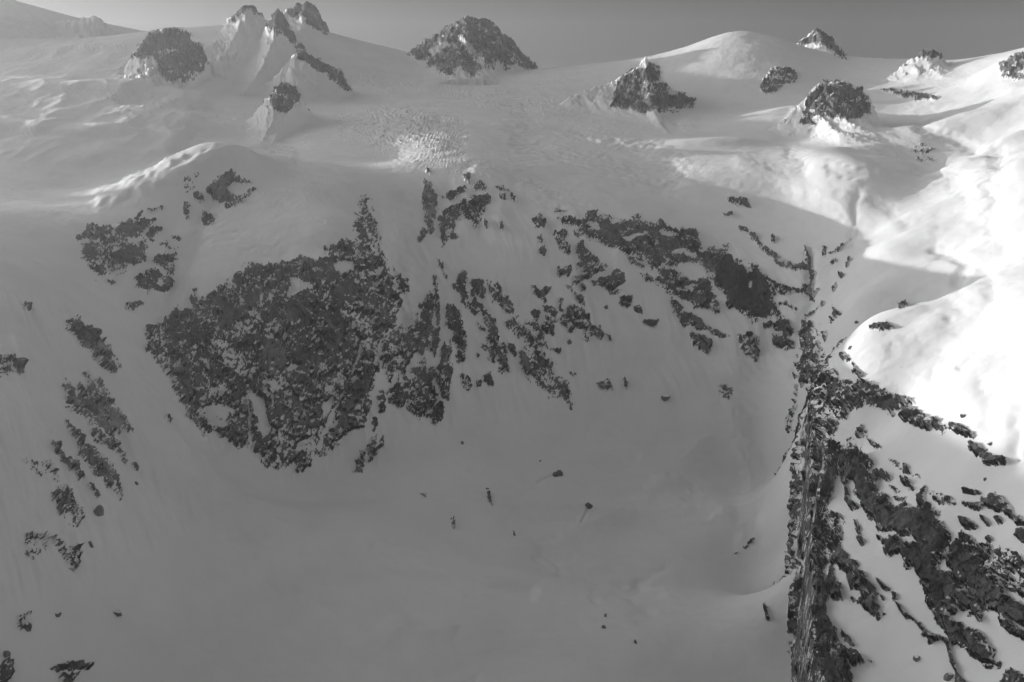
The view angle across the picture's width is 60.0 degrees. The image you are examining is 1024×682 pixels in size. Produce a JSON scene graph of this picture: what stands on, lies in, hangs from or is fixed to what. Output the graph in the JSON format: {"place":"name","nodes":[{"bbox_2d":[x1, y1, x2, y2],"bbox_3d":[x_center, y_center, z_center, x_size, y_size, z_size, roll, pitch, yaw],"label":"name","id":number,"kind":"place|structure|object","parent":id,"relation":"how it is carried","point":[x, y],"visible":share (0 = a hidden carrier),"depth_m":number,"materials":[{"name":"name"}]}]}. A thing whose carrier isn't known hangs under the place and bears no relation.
{"place":"outdoors","nodes":[
{"label":"outdoors","id":0,"kind":"place"},
{"bbox_2d":[0,0,146,38],"bbox_3d":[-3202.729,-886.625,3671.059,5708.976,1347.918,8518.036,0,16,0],"label":"mountains","id":1,"kind":"structure","parent":0,"point":[18,19],"depth_m":4595.06,"materials":[{"name":"white snow"}]},
{"bbox_2d":[0,13,1023,681],"bbox_3d":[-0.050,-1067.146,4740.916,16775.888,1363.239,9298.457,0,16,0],"label":"snow ground","id":2,"kind":"structure","parent":0,"point":[208,561],"depth_m":1696.33,"materials":[{"name":"snow"}]},
{"bbox_2d":[3,650,10,657],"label":"boulder","id":3,"kind":"object","parent":2,"relation":"on","point":[6,653],"visible":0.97,"depth_m":954.79,"materials":[{"name":"grey stone"}]},
{"bbox_2d":[0,654,17,681],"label":"rock outcrop","id":4,"kind":"object","parent":2,"relation":"on","point":[8,670],"visible":1,"depth_m":946.27,"materials":[{"name":"grey stone"}]},
{"bbox_2d":[0,349,30,382],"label":"rock outcrop","id":5,"kind":"object","parent":2,"relation":"on","point":[15,364],"visible":1,"depth_m":1271.77,"materials":[{"name":"grey stone"}]},
{"bbox_2d":[13,608,35,633],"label":"rock outcrop","id":6,"kind":"object","parent":2,"relation":"on","point":[21,619],"visible":1,"depth_m":995.48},
{"bbox_2d":[20,301,35,313],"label":"rock outcrop","id":7,"kind":"object","parent":2,"relation":"on","point":[27,307],"visible":1,"depth_m":1422.18,"materials":[{"name":"grey stone"}]},
{"bbox_2d":[24,622,31,631],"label":"boulder","id":8,"kind":"object","parent":2,"relation":"on","point":[28,626],"visible":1,"depth_m":992.50,"materials":[{"name":"grey stone"}]},
{"bbox_2d":[20,528,51,564],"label":"rock outcrop","id":9,"kind":"object","parent":2,"relation":"on","point":[35,544],"visible":1,"depth_m":1065.99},
{"bbox_2d":[13,454,63,490],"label":"rock outcrop","id":10,"kind":"object","parent":2,"relation":"on","point":[46,471],"visible":1,"depth_m":1155.46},
{"bbox_2d":[48,416,86,482],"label":"rock rib","id":11,"kind":"object","parent":2,"relation":"on","point":[57,450],"visible":1,"depth_m":1206.93,"materials":[{"name":"grey stone"}]},
{"bbox_2d":[48,532,87,574],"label":"rock outcrop","id":12,"kind":"object","parent":2,"relation":"on","point":[71,554],"visible":0.99,"depth_m":1105.62,"materials":[{"name":"grey stone"}]},
{"bbox_2d":[45,657,93,681],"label":"rock outcrop","id":13,"kind":"object","parent":2,"relation":"on","point":[69,669],"visible":1,"depth_m":1004.07,"materials":[{"name":"grey stone"}]},
{"bbox_2d":[45,479,101,534],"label":"rock outcrop","id":14,"kind":"object","parent":2,"relation":"on","point":[70,510],"visible":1,"depth_m":1150.56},
{"bbox_2d":[57,308,128,378],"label":"rock rib","id":15,"kind":"object","parent":2,"relation":"on","point":[95,346],"visible":1,"depth_m":1453.71,"materials":[{"name":"rock"}]},
{"bbox_2d":[54,356,141,473],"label":"rock rib","id":16,"kind":"object","parent":2,"relation":"on","point":[91,403],"visible":1,"depth_m":1347.92,"materials":[{"name":"rock"}]},
{"bbox_2d":[69,438,127,503],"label":"rock rib","id":17,"kind":"object","parent":2,"relation":"on","point":[99,467],"visible":0.98,"depth_m":1246.60,"materials":[{"name":"rock"}]},
{"bbox_2d":[93,504,103,515],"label":"boulder","id":18,"kind":"object","parent":2,"relation":"on","point":[98,510],"visible":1,"depth_m":1191.83,"materials":[{"name":"grey stone"}]},
{"bbox_2d":[113,609,121,616],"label":"boulder","id":19,"kind":"object","parent":2,"relation":"on","point":[117,612],"visible":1,"depth_m":1116.56,"materials":[{"name":"grey stone"}]},
{"bbox_2d":[71,203,183,313],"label":"rock outcrop","id":20,"kind":"object","parent":2,"relation":"on","point":[113,254],"visible":1,"depth_m":1751.49,"materials":[{"name":"rock"}]},
{"bbox_2d":[125,27,210,88],"bbox_3d":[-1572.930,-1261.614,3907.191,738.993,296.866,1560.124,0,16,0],"label":"nunatak","id":21,"kind":"structure","parent":2,"relation":"on","point":[180,57],"depth_m":3450.43,"materials":[{"name":"grey stone"}]},
{"bbox_2d":[163,411,172,427],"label":"rock outcrop","id":22,"kind":"object","parent":2,"relation":"on","point":[167,419],"visible":1,"depth_m":1475.70,"materials":[{"name":"grey stone"}]},
{"bbox_2d":[180,411,205,437],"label":"rock outcrop","id":23,"kind":"object","parent":2,"relation":"on","point":[191,419],"visible":1,"depth_m":1533.52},
{"bbox_2d":[179,199,220,229],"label":"rock outcrop","id":24,"kind":"object","parent":2,"relation":"on","point":[209,218],"visible":1,"depth_m":1882.94,"materials":[{"name":"grey stone"}]},
{"bbox_2d":[178,160,258,211],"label":"rock outcrop","id":25,"kind":"object","parent":2,"relation":"on","point":[217,190],"visible":1,"depth_m":1931.57,"materials":[{"name":"rock"}]},
{"bbox_2d":[223,5,264,27],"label":"rocky peak","id":26,"kind":"structure","parent":2,"relation":"on","point":[239,14],"depth_m":4025.80,"materials":[{"name":"grey stone"}]},
{"bbox_2d":[130,176,410,482],"bbox_3d":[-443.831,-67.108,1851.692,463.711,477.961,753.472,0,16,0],"label":"rock cliff","id":27,"kind":"structure","parent":2,"relation":"on","point":[267,364],"depth_m":1663.17,"materials":[{"name":"rock"},{"name":"snow"}]},
{"bbox_2d":[261,8,307,49],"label":"rocky peak","id":28,"kind":"structure","parent":2,"relation":"on","point":[276,26],"depth_m":3886.81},
{"bbox_2d":[266,77,304,118],"bbox_3d":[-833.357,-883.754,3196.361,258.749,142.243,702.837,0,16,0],"label":"nunatak","id":29,"kind":"structure","parent":2,"relation":"on","point":[285,97],"depth_m":2962.62,"materials":[{"name":"grey stone"}]},
{"bbox_2d":[284,1,332,39],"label":"rocky peak","id":30,"kind":"structure","parent":2,"relation":"on","point":[306,17],"depth_m":4183.75,"materials":[{"name":"grey stone"}]},
{"bbox_2d":[289,46,354,99],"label":"rock ridge","id":31,"kind":"object","parent":2,"relation":"on","point":[334,75],"visible":1,"depth_m":3521.86,"materials":[{"name":"rock"}]},
{"bbox_2d":[349,385,387,478],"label":"rock rib","id":32,"kind":"object","parent":2,"relation":"on","point":[370,451],"visible":1,"depth_m":1644.51,"materials":[{"name":"rock"}]},
{"bbox_2d":[388,262,412,308],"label":"rock rib","id":33,"kind":"object","parent":2,"relation":"on","point":[403,282],"visible":0.95,"depth_m":1868.73,"materials":[{"name":"grey stone"}]},
{"bbox_2d":[416,489,428,500],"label":"rock outcrop","id":34,"kind":"object","parent":2,"relation":"on","point":[424,493],"visible":1,"depth_m":1584.07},
{"bbox_2d":[414,167,440,245],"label":"rock pillar","id":35,"kind":"object","parent":2,"relation":"on","point":[428,194],"visible":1,"depth_m":2117.98,"materials":[{"name":"grey stone"}]},
{"bbox_2d":[449,515,456,531],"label":"rock outcrop","id":36,"kind":"object","parent":2,"relation":"on","point":[452,522],"visible":1,"depth_m":1522.87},
{"bbox_2d":[400,15,547,84],"bbox_3d":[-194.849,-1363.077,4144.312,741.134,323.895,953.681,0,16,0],"label":"rocky peak","id":37,"kind":"structure","parent":2,"relation":"on","point":[471,50],"depth_m":4110.88,"materials":[{"name":"grey stone"}]},
{"bbox_2d":[433,171,516,252],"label":"rock outcrop","id":38,"kind":"object","parent":2,"relation":"on","point":[472,209],"visible":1,"depth_m":2117.65,"materials":[{"name":"rock"},{"name":"snow"}]},
{"bbox_2d":[375,255,583,429],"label":"rock buttress","id":39,"kind":"object","parent":2,"relation":"on","point":[420,359],"visible":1,"depth_m":1831.25,"materials":[{"name":"rock"},{"name":"snow"}]},
{"bbox_2d":[483,484,494,508],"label":"rock outcrop","id":40,"kind":"object","parent":2,"relation":"on","point":[489,496],"visible":1,"depth_m":1613.64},
{"bbox_2d":[552,470,562,476],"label":"boulder","id":41,"kind":"object","parent":2,"relation":"on","point":[556,473],"visible":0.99,"depth_m":1688.49,"materials":[{"name":"grey stone"}]},
{"bbox_2d":[527,210,611,308],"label":"rock outcrop","id":42,"kind":"object","parent":2,"relation":"on","point":[588,261],"visible":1,"depth_m":2031.16,"materials":[{"name":"rock"},{"name":"snow"}]},
{"bbox_2d":[528,282,613,355],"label":"rock outcrop","id":43,"kind":"object","parent":2,"relation":"on","point":[570,317],"visible":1,"depth_m":1940.10,"materials":[{"name":"rock"},{"name":"snow"}]},
{"bbox_2d":[565,366,579,379],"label":"rock outcrop","id":44,"kind":"object","parent":2,"relation":"on","point":[573,374],"visible":1,"depth_m":1881.52,"materials":[{"name":"grey stone"}]},
{"bbox_2d":[585,502,592,508],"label":"boulder","id":45,"kind":"object","parent":2,"relation":"on","point":[588,505],"visible":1,"depth_m":1623.76,"materials":[{"name":"grey stone"}]},
{"bbox_2d":[594,372,613,393],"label":"rock outcrop","id":46,"kind":"object","parent":2,"relation":"on","point":[604,384],"visible":1,"depth_m":1879.25,"materials":[{"name":"grey stone"}]},
{"bbox_2d":[587,264,629,296],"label":"rock outcrop","id":47,"kind":"object","parent":2,"relation":"on","point":[615,276],"visible":1,"depth_m":2008.11,"materials":[{"name":"grey stone"}]},
{"bbox_2d":[621,374,629,391],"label":"rock outcrop","id":48,"kind":"object","parent":2,"relation":"on","point":[625,384],"visible":1,"depth_m":1888.64,"materials":[{"name":"grey stone"}]},
{"bbox_2d":[607,287,659,328],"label":"rock outcrop","id":49,"kind":"object","parent":2,"relation":"on","point":[625,302],"visible":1,"depth_m":1985.64,"materials":[{"name":"grey stone"}]},
{"bbox_2d":[544,196,734,287],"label":"rock band","id":50,"kind":"object","parent":2,"relation":"on","point":[645,244],"visible":1,"depth_m":2107.42,"materials":[{"name":"rock"},{"name":"snow"}]},
{"bbox_2d":[604,56,701,121],"bbox_3d":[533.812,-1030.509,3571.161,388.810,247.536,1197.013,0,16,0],"label":"rocky peak","id":51,"kind":"structure","parent":2,"relation":"on","point":[643,90],"depth_m":3291.02,"materials":[{"name":"grey stone"}]},
{"bbox_2d":[661,394,669,400],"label":"boulder","id":52,"kind":"object","parent":2,"relation":"on","point":[665,397],"visible":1,"depth_m":1864.78,"materials":[{"name":"grey stone"}]},
{"bbox_2d":[649,262,725,320],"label":"rock outcrop","id":53,"kind":"object","parent":2,"relation":"on","point":[692,287],"visible":1,"depth_m":2026.35,"materials":[{"name":"rock"},{"name":"snow"}]},
{"bbox_2d":[664,293,733,357],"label":"rock outcrop","id":54,"kind":"object","parent":2,"relation":"on","point":[701,330],"visible":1,"depth_m":1969.15,"materials":[{"name":"rock"},{"name":"snow"}]},
{"bbox_2d":[714,379,737,402],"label":"rock outcrop","id":55,"kind":"object","parent":2,"relation":"on","point":[725,390],"visible":1,"depth_m":1872.17,"materials":[{"name":"grey stone"}]},
{"bbox_2d":[720,193,756,217],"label":"rock outcrop","id":56,"kind":"object","parent":2,"relation":"on","point":[743,202],"visible":1,"depth_m":2252.13,"materials":[{"name":"grey stone"}]},
{"bbox_2d":[732,535,756,556],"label":"rock outcrop","id":57,"kind":"object","parent":2,"relation":"on","point":[744,547],"visible":1,"depth_m":1550.13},
{"bbox_2d":[734,327,765,364],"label":"rock outcrop","id":58,"kind":"object","parent":2,"relation":"on","point":[750,343],"visible":1,"depth_m":1926.31,"materials":[{"name":"grey stone"}]},
{"bbox_2d":[710,254,809,329],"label":"rock cliff","id":59,"kind":"structure","parent":2,"relation":"on","point":[752,293],"depth_m":1983.27,"materials":[{"name":"rock"},{"name":"snow"}]},
{"bbox_2d":[762,601,771,622],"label":"rock outcrop","id":60,"kind":"object","parent":2,"relation":"on","point":[766,612],"visible":1,"depth_m":1324.35,"materials":[{"name":"grey stone"}]},
{"bbox_2d":[735,223,809,273],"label":"rock outcrop","id":61,"kind":"object","parent":2,"relation":"on","point":[779,261],"visible":1,"depth_m":2086.48,"materials":[{"name":"rock"},{"name":"snow"}]},
{"bbox_2d":[755,62,803,99],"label":"rock outcrop","id":62,"kind":"object","parent":2,"relation":"on","point":[774,79],"visible":1,"depth_m":3400.16,"materials":[{"name":"grey stone"}]},
{"bbox_2d":[766,308,798,355],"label":"rock outcrop","id":63,"kind":"object","parent":2,"relation":"on","point":[781,339],"visible":1,"depth_m":1908.45,"materials":[{"name":"grey stone"}]},
{"bbox_2d":[782,372,799,438],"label":"rock rib","id":64,"kind":"object","parent":2,"relation":"on","point":[789,421],"visible":0.99,"depth_m":1772.04,"materials":[{"name":"grey stone"}]},
{"bbox_2d":[793,415,810,448],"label":"rock rib","id":65,"kind":"object","parent":2,"relation":"on","point":[800,431],"visible":0.98,"depth_m":1544.39,"materials":[{"name":"grey stone"}]},
{"bbox_2d":[800,243,820,308],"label":"rock outcrop","id":66,"kind":"object","parent":2,"relation":"on","point":[812,277],"visible":1,"depth_m":1971.62,"materials":[{"name":"grey stone"}]},
{"bbox_2d":[808,300,827,318],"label":"rock outcrop","id":67,"kind":"object","parent":2,"relation":"on","point":[816,309],"visible":1,"depth_m":1899.11,"materials":[{"name":"grey stone"}]},
{"bbox_2d":[793,28,848,65],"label":"rocky peak","id":68,"kind":"structure","parent":2,"relation":"on","point":[817,39],"depth_m":3827.00,"materials":[{"name":"grey stone"}]},
{"bbox_2d":[820,243,827,258],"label":"rock outcrop","id":69,"kind":"object","parent":2,"relation":"on","point":[823,251],"visible":1,"depth_m":2020.73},
{"bbox_2d":[827,257,838,266],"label":"rock outcrop","id":70,"kind":"object","parent":2,"relation":"on","point":[832,262],"visible":1,"depth_m":1971.14,"materials":[{"name":"grey stone"}]},
{"bbox_2d":[784,409,884,681],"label":"rock ridge","id":71,"kind":"object","parent":2,"relation":"on","point":[831,652],"visible":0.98,"depth_m":1232.69,"materials":[{"name":"rock"},{"name":"snow"}]},
{"bbox_2d":[829,280,839,293],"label":"rock outcrop","id":72,"kind":"object","parent":2,"relation":"on","point":[835,285],"visible":1,"depth_m":1891.38,"materials":[{"name":"grey stone"}]},
{"bbox_2d":[827,299,845,326],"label":"rock outcrop","id":73,"kind":"object","parent":2,"relation":"on","point":[837,313],"visible":1,"depth_m":1773.89,"materials":[{"name":"grey stone"}]},
{"bbox_2d":[795,73,878,132],"bbox_3d":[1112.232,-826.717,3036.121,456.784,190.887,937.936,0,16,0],"label":"nunatak","id":74,"kind":"structure","parent":2,"relation":"on","point":[827,101],"depth_m":2745.58,"materials":[{"name":"grey stone"}]},
{"bbox_2d":[827,236,851,256],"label":"rock outcrop","id":75,"kind":"object","parent":2,"relation":"on","point":[837,249],"visible":1,"depth_m":2004.70,"materials":[{"name":"grey stone"}]},
{"bbox_2d":[837,271,846,278],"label":"rock outcrop","id":76,"kind":"object","parent":2,"relation":"on","point":[842,275],"visible":1,"depth_m":1904.43,"materials":[{"name":"grey stone"}]},
{"bbox_2d":[844,254,853,269],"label":"rock outcrop","id":77,"kind":"object","parent":2,"relation":"on","point":[848,261],"visible":1,"depth_m":1936.44,"materials":[{"name":"grey stone"}]},
{"bbox_2d":[783,306,922,423],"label":"rock cliff","id":78,"kind":"structure","parent":2,"relation":"on","point":[833,385],"depth_m":1446.01,"materials":[{"name":"rock"},{"name":"snow"}]},
{"bbox_2d":[821,330,829,341],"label":"rock outcrop","id":79,"kind":"object","parent":78,"relation":"on","point":[825,335],"visible":1,"depth_m":1764.20,"materials":[{"name":"grey stone"}]},
{"bbox_2d":[834,553,889,623],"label":"rock outcrop","id":80,"kind":"object","parent":2,"relation":"on","point":[868,596],"visible":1,"depth_m":1093.72,"materials":[{"name":"rock"}]},
{"bbox_2d":[865,319,900,332],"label":"rock outcrop","id":81,"kind":"object","parent":2,"relation":"on","point":[883,326],"visible":1,"depth_m":1424.04,"materials":[{"name":"grey stone"}]},
{"bbox_2d":[896,299,910,309],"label":"rock outcrop","id":82,"kind":"object","parent":2,"relation":"on","point":[903,305],"visible":0.94,"depth_m":1465.05,"materials":[{"name":"grey stone"}]},
{"bbox_2d":[874,576,940,646],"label":"rock outcrop","id":83,"kind":"object","parent":2,"relation":"on","point":[929,635],"visible":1,"depth_m":1035.80,"materials":[{"name":"rock"}]},
{"bbox_2d":[877,85,941,103],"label":"rock band","id":84,"kind":"object","parent":2,"relation":"on","point":[920,96],"visible":1,"depth_m":3076.39,"materials":[{"name":"grey stone"}]},
{"bbox_2d":[869,454,959,508],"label":"rock outcrop","id":85,"kind":"object","parent":2,"relation":"on","point":[909,472],"visible":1,"depth_m":1168.36,"materials":[{"name":"rock"}]},
{"bbox_2d":[913,655,919,661],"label":"boulder","id":86,"kind":"object","parent":2,"relation":"on","point":[916,658],"visible":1,"depth_m":1006.55,"materials":[{"name":"grey stone"}]},
{"bbox_2d":[903,137,940,167],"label":"rock outcrop","id":87,"kind":"object","parent":2,"relation":"on","point":[922,152],"visible":1,"depth_m":2438.75,"materials":[{"name":"grey stone"}]},
{"bbox_2d":[898,404,948,437],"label":"rock outcrop","id":88,"kind":"object","parent":2,"relation":"on","point":[921,420],"visible":1,"depth_m":1230.30,"materials":[{"name":"grey stone"}]},
{"bbox_2d":[915,49,944,63],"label":"nunatak","id":89,"kind":"structure","parent":2,"relation":"on","point":[926,55],"depth_m":3304.42,"materials":[{"name":"grey stone"}]},
{"bbox_2d":[848,447,1023,679],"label":"rock cliff","id":90,"kind":"structure","parent":2,"relation":"on","point":[968,587],"depth_m":1027.91,"materials":[{"name":"rock"},{"name":"snow"}]},
{"bbox_2d":[943,672,953,680],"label":"boulder","id":91,"kind":"object","parent":2,"relation":"on","point":[948,676],"visible":1,"depth_m":973.52,"materials":[{"name":"grey stone"}]},
{"bbox_2d":[939,633,971,681],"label":"rock outcrop","id":92,"kind":"object","parent":2,"relation":"on","point":[951,658],"visible":1,"depth_m":981.34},
{"bbox_2d":[946,418,977,440],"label":"rock outcrop","id":93,"kind":"object","parent":2,"relation":"on","point":[961,430],"visible":1,"depth_m":1156.72,"materials":[{"name":"grey stone"}]},
{"bbox_2d":[965,439,1011,470],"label":"rock outcrop","id":94,"kind":"object","parent":2,"relation":"on","point":[983,455],"visible":1,"depth_m":1093.22,"materials":[{"name":"grey stone"}]},
{"bbox_2d":[957,486,1023,549],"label":"rock outcrop","id":95,"kind":"object","parent":2,"relation":"on","point":[1000,506],"visible":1,"depth_m":1043.69,"materials":[{"name":"rock"}]},
{"bbox_2d":[989,659,1023,681],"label":"rock outcrop","id":96,"kind":"object","parent":2,"relation":"on","point":[1009,672],"visible":1,"depth_m":935.90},
{"bbox_2d":[994,48,1023,84],"bbox_3d":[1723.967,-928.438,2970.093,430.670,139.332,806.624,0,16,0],"label":"rock outcrop","id":97,"kind":"object","parent":2,"relation":"on","point":[1009,67],"visible":0.99,"depth_m":2831.49,"materials":[{"name":"grey stone"}]},
{"bbox_2d":[16,0,1023,68],"label":"sky","id":98,"kind":"structure","parent":0,"point":[553,33],"materials":[{"name":"grey"}]}
]}

